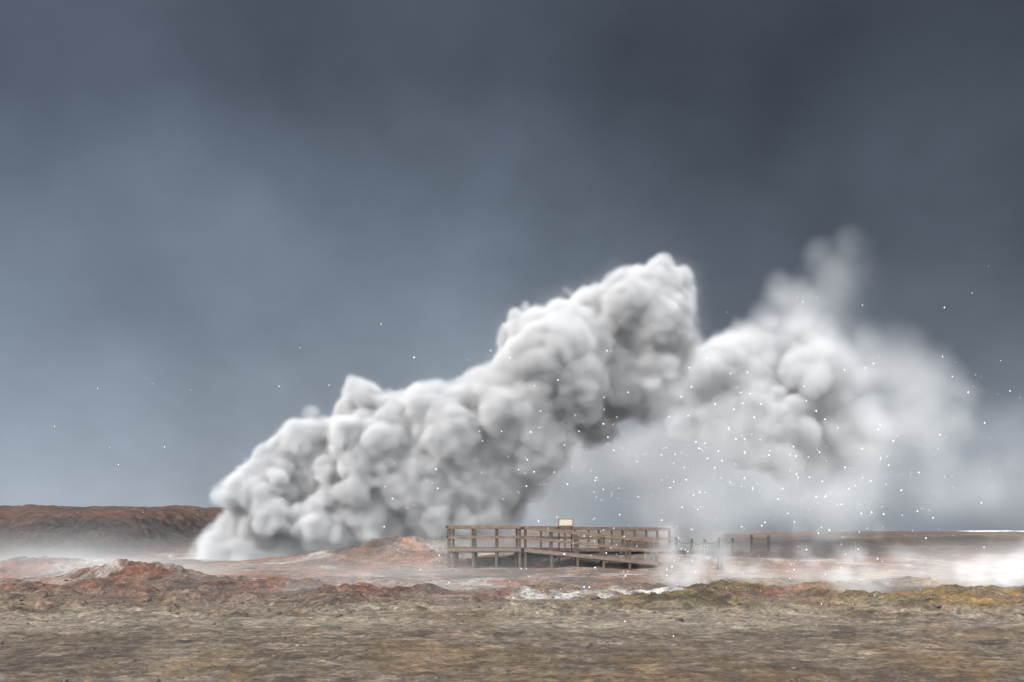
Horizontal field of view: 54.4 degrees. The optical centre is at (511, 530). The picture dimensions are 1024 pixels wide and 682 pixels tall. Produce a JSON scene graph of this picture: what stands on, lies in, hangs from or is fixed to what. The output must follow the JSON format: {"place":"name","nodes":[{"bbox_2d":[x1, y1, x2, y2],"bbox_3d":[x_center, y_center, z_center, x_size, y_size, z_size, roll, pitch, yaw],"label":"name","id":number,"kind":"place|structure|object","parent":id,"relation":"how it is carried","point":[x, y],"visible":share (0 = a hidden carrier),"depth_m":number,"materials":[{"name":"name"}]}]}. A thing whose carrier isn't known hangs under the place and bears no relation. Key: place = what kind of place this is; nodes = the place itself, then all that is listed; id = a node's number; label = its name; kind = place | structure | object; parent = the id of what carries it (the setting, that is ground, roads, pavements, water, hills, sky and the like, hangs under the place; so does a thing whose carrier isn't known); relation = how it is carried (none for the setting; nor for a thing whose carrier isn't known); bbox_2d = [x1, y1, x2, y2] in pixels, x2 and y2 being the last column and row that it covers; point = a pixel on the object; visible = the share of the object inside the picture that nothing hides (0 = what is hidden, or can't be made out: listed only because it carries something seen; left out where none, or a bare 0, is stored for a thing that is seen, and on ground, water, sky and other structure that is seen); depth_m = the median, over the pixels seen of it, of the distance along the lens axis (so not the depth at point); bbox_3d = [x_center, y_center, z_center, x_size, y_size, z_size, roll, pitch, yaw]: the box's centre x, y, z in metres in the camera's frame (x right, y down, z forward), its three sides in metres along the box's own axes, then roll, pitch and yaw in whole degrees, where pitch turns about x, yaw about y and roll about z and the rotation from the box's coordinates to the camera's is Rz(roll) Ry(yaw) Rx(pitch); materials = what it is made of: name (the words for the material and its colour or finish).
{"place":"outdoors","nodes":[
{"label":"outdoors","id":0,"kind":"place"},
{"bbox_2d":[0,504,1023,681],"bbox_3d":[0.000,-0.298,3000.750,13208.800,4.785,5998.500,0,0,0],"label":"ground","id":1,"kind":"structure","parent":0,"point":[134,556],"depth_m":25.65,"materials":[{"name":"soil"}]},
{"bbox_2d":[0,575,1023,681],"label":"scattered stones","id":2,"kind":"object","parent":1,"relation":"on","point":[589,644],"visible":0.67,"depth_m":23.10,"materials":[{"name":"brown stone"}]},
{"bbox_2d":[445,525,670,569],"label":"wooden boardwalk","id":3,"kind":"structure","parent":1,"relation":"on","point":[551,551],"depth_m":49.98,"materials":[{"name":"brown wood"}]},
{"bbox_2d":[558,519,573,562],"bbox_3d":[2.800,0.641,51.822,0.800,2.543,0.126,0,0,0],"label":"information sign","id":4,"kind":"object","parent":1,"relation":"on","point":[565,522],"visible":0.83,"depth_m":51.77,"materials":[{"name":"brown wood"}]},
{"bbox_2d":[716,554,719,569],"bbox_3d":[10.142,1.644,49.000,0.150,0.952,0.120,0,0,0],"label":"wooden post","id":5,"kind":"object","parent":1,"relation":"on","point":[718,559],"visible":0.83,"depth_m":48.94,"materials":[{"name":"grey wood"}]},
{"bbox_2d":[720,545,723,569],"bbox_3d":[9.907,1.370,47.000,0.150,1.401,0.120,0,0,0],"label":"wooden post","id":6,"kind":"object","parent":1,"relation":"on","point":[721,557],"visible":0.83,"depth_m":46.94,"materials":[{"name":"grey wood"}]},
{"bbox_2d":[675,535,769,555],"bbox_3d":[13.621,1.122,64.137,0.690,1.649,14.884,0,0,35],"label":"rope fence","id":7,"kind":"object","parent":1,"relation":"on","point":[691,542],"visible":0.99,"depth_m":63.93,"materials":[{"name":"brown wood"}]},
{"bbox_2d":[854,539,856,560],"bbox_3d":[20.011,1.222,58.000,0.150,1.451,0.120,0,0,0],"label":"wooden post","id":8,"kind":"object","parent":1,"relation":"on","point":[855,549],"visible":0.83,"depth_m":57.94,"materials":[{"name":"grey wood"}]},
{"bbox_2d":[0,0,1023,530],"label":"sky","id":9,"kind":"structure","parent":0,"point":[208,208],"materials":[{"name":"grey"}]},
{"bbox_2d":[54,266,1016,636],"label":"water droplets","id":10,"kind":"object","parent":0,"point":[722,460],"depth_m":30.09,"materials":[{"name":"white liquid"}]}
]}

